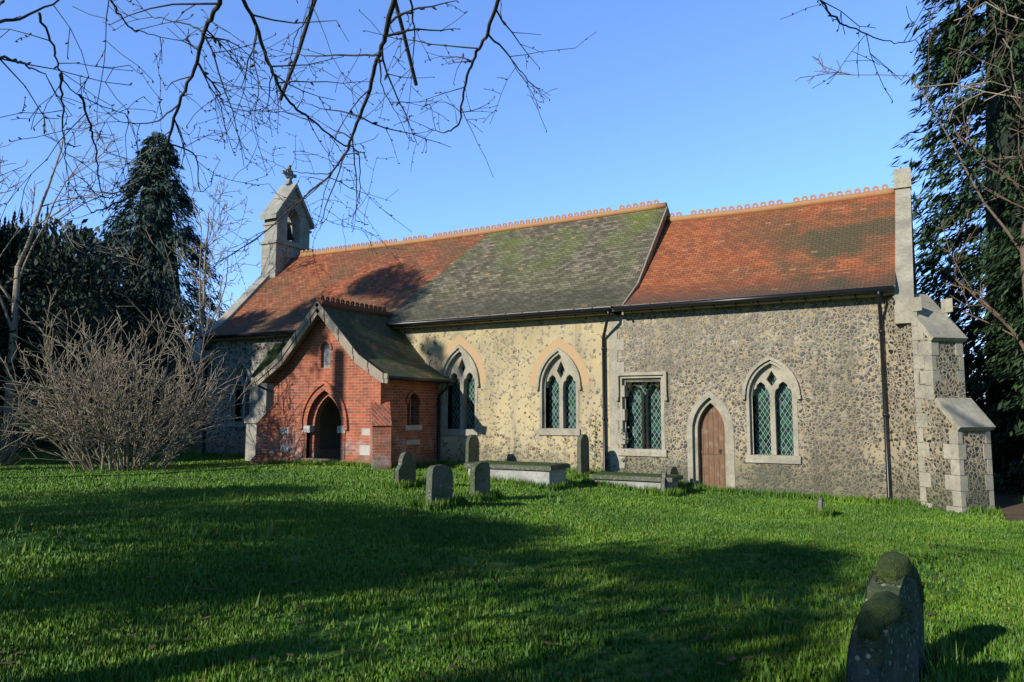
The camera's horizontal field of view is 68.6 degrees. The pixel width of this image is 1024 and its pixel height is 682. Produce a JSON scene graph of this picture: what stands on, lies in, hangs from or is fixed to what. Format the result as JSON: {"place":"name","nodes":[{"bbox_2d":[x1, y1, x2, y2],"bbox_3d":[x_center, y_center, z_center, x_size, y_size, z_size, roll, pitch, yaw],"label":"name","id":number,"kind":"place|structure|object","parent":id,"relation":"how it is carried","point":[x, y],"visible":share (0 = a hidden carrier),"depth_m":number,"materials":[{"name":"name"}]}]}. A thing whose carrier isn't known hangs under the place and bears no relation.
{"place":"outdoors","nodes":[
{"label":"outdoors","id":0,"kind":"place"},
{"bbox_2d":[0,0,985,398],"label":"sky","id":1,"kind":"structure","parent":0,"point":[687,105],"materials":[{"name":"blue"}]},
{"bbox_2d":[0,418,1023,681],"bbox_3d":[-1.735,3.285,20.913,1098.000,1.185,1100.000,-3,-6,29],"label":"ground","id":2,"kind":"structure","parent":0,"point":[1010,506],"depth_m":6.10,"materials":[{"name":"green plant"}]},
{"bbox_2d":[0,141,25,227],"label":"bare tree","id":3,"kind":"object","parent":2,"relation":"on","point":[14,185],"visible":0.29,"depth_m":34.68,"materials":[{"name":"brown plant"}]},
{"bbox_2d":[0,204,41,451],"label":"tree","id":4,"kind":"object","parent":2,"relation":"on","point":[2,402],"visible":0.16,"depth_m":28.52,"materials":[{"name":"green plant"}]},
{"bbox_2d":[0,381,62,464],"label":"bare shrub","id":5,"kind":"object","parent":2,"relation":"on","point":[6,440],"visible":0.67,"depth_m":19.92,"materials":[{"name":"brown plant"}]},
{"bbox_2d":[0,203,122,442],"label":"yew tree","id":6,"kind":"object","parent":2,"relation":"on","point":[9,256],"visible":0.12,"depth_m":34.65,"materials":[{"name":"green plant"}]},
{"bbox_2d":[0,109,163,455],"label":"bare tree","id":7,"kind":"object","parent":2,"relation":"on","point":[18,272],"visible":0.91,"depth_m":24.98,"materials":[{"name":"brown plant"}]},
{"bbox_2d":[0,220,189,452],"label":"yew tree","id":8,"kind":"object","parent":2,"relation":"on","point":[71,293],"visible":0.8,"depth_m":27.13,"materials":[{"name":"green plant"}]},
{"bbox_2d":[2,217,195,435],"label":"tree","id":9,"kind":"object","parent":2,"relation":"on","point":[89,238],"visible":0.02,"depth_m":47.55,"materials":[{"name":"green plant"}]},
{"bbox_2d":[24,130,228,446],"bbox_3d":[-16.904,-1.735,35.478,12.973,18.332,8.848,3,-6,-28],"label":"tall conifer","id":10,"kind":"object","parent":2,"relation":"on","point":[158,193],"visible":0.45,"depth_m":36.73,"materials":[{"name":"green plant"}]},
{"bbox_2d":[0,286,272,471],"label":"bare shrub","id":11,"kind":"object","parent":2,"relation":"on","point":[59,397],"visible":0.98,"depth_m":18.12,"materials":[{"name":"brown plant"}]},
{"bbox_2d":[134,338,196,416],"bbox_3d":[-12.998,2.793,45.468,7.423,6.601,24.908,-3,-6,29],"label":"hedge","id":12,"kind":"object","parent":2,"relation":"on","point":[192,386],"depth_m":38.56,"materials":[{"name":"green plant"}]},
{"bbox_2d":[84,175,259,448],"bbox_3d":[-13.345,-1.148,31.796,5.754,11.946,9.890,-5,-7,43],"label":"bare tree","id":13,"kind":"object","parent":2,"relation":"on","point":[195,445],"visible":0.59,"depth_m":31.77,"materials":[{"name":"brown plant"}]},
{"bbox_2d":[278,0,417,100],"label":"branch","id":14,"kind":"object","parent":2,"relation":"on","point":[304,32],"visible":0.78,"depth_m":4.49,"materials":[{"name":"plant"}]},
{"bbox_2d":[0,0,1023,289],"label":"tree branches","id":15,"kind":"object","parent":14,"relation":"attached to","point":[290,62],"visible":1,"depth_m":3.81,"materials":[{"name":"brown plant"}]},
{"bbox_2d":[250,296,455,468],"bbox_3d":[-4.387,1.655,20.944,4.872,5.542,3.501,-3,-6,29],"label":"porch","id":16,"kind":"object","parent":2,"relation":"on","point":[356,383],"visible":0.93,"depth_m":20.18,"materials":[{"name":"brick"}]},
{"bbox_2d":[394,451,415,482],"bbox_3d":[-1.955,2.514,13.810,0.139,0.978,0.735,-2,-6,21],"label":"headstone","id":17,"kind":"object","parent":2,"relation":"on","point":[405,467],"visible":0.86,"depth_m":13.71,"materials":[{"name":"stone"}]},
{"bbox_2d":[426,465,452,503],"bbox_3d":[-1.125,2.385,11.606,0.131,0.931,0.743,-2,-6,24],"label":"headstone","id":18,"kind":"object","parent":2,"relation":"on","point":[439,481],"visible":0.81,"depth_m":11.53,"materials":[{"name":"stone"}]},
{"bbox_2d":[465,435,478,467],"bbox_3d":[-1.011,2.982,19.053,0.090,1.204,0.656,-2,-6,23],"label":"headstone","id":19,"kind":"object","parent":2,"relation":"on","point":[472,448],"visible":0.68,"depth_m":18.97,"materials":[{"name":"stone"}]},
{"bbox_2d":[470,462,489,496],"bbox_3d":[-0.544,2.532,12.871,0.121,0.922,0.639,-3,-6,25],"label":"headstone","id":20,"kind":"object","parent":2,"relation":"on","point":[480,476],"visible":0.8,"depth_m":12.78,"materials":[{"name":"stone"}]},
{"bbox_2d":[464,460,569,486],"bbox_3d":[0.101,2.952,16.059,2.090,0.679,0.940,-3,-6,29],"label":"chest tomb","id":21,"kind":"object","parent":2,"relation":"on","point":[540,472],"visible":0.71,"depth_m":15.60,"materials":[{"name":"stone"}]},
{"bbox_2d":[577,434,588,473],"bbox_3d":[1.700,2.872,17.861,0.090,1.314,0.560,-3,-6,27],"label":"headstone","id":22,"kind":"object","parent":2,"relation":"on","point":[583,453],"visible":0.77,"depth_m":17.75,"materials":[{"name":"stone"}]},
{"bbox_2d":[189,165,995,512],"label":"church","id":23,"kind":"structure","parent":2,"relation":"on","point":[803,345],"depth_m":18.70,"materials":[{"name":"stone"}]},
{"bbox_2d":[589,413,629,471],"bbox_3d":[2.409,2.578,18.589,1.092,1.571,0.075,-3,-6,29],"label":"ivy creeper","id":24,"kind":"object","parent":23,"relation":"attached to","point":[611,451],"visible":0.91,"depth_m":18.59,"materials":[{"name":"green plant"}]},
{"bbox_2d":[589,472,682,489],"bbox_3d":[2.747,3.216,16.621,1.900,0.522,0.800,-3,-6,29],"label":"ledger tomb","id":25,"kind":"object","parent":2,"relation":"on","point":[646,479],"visible":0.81,"depth_m":16.32,"materials":[{"name":"stone"}]},
{"bbox_2d":[661,471,666,491],"bbox_3d":[3.231,3.187,15.950,0.080,0.804,0.597,-2,-6,19],"label":"headstone","id":26,"kind":"object","parent":2,"relation":"on","point":[663,482],"visible":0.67,"depth_m":15.86,"materials":[{"name":"stone"}]},
{"bbox_2d":[667,466,678,474],"bbox_3d":[3.632,3.241,16.979,0.080,0.793,0.578,-4,-6,33],"label":"headstone","id":27,"kind":"object","parent":2,"relation":"on","point":[672,470],"visible":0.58,"depth_m":16.96,"materials":[{"name":"stone"}]},
{"bbox_2d":[817,497,823,511],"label":"headstone","id":28,"kind":"object","parent":2,"relation":"on","point":[819,503],"visible":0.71,"depth_m":13.22,"materials":[{"name":"stone"}]},
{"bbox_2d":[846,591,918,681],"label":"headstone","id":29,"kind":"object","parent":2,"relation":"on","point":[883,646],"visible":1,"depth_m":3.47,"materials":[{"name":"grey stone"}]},
{"bbox_2d":[865,551,927,673],"bbox_3d":[2.237,1.758,4.361,0.258,1.036,0.820,-4,-7,39],"label":"headstone","id":30,"kind":"object","parent":2,"relation":"on","point":[896,572],"visible":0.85,"depth_m":4.33,"materials":[{"name":"stone"}]},
{"bbox_2d":[796,0,1023,351],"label":"bare tree","id":31,"kind":"object","parent":2,"relation":"on","point":[1020,248],"visible":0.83,"depth_m":17.66,"materials":[{"name":"brown plant"}]},
{"bbox_2d":[890,0,1023,488],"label":"conifer","id":32,"kind":"object","parent":2,"relation":"on","point":[951,30],"visible":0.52,"depth_m":21.58,"materials":[{"name":"green plant"}]},
{"bbox_2d":[935,0,985,398],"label":"conifer","id":33,"kind":"object","parent":2,"relation":"on","point":[964,174],"visible":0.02,"depth_m":31.25,"materials":[{"name":"green plant"}]},
{"bbox_2d":[911,0,1023,120],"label":"bare tree","id":34,"kind":"object","parent":2,"relation":"on","point":[1008,47],"visible":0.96,"depth_m":14.43,"materials":[{"name":"brown plant"}]},
{"bbox_2d":[950,50,1023,495],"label":"conifer","id":35,"kind":"object","parent":2,"relation":"on","point":[1011,436],"visible":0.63,"depth_m":18.26,"materials":[{"name":"green plant"}]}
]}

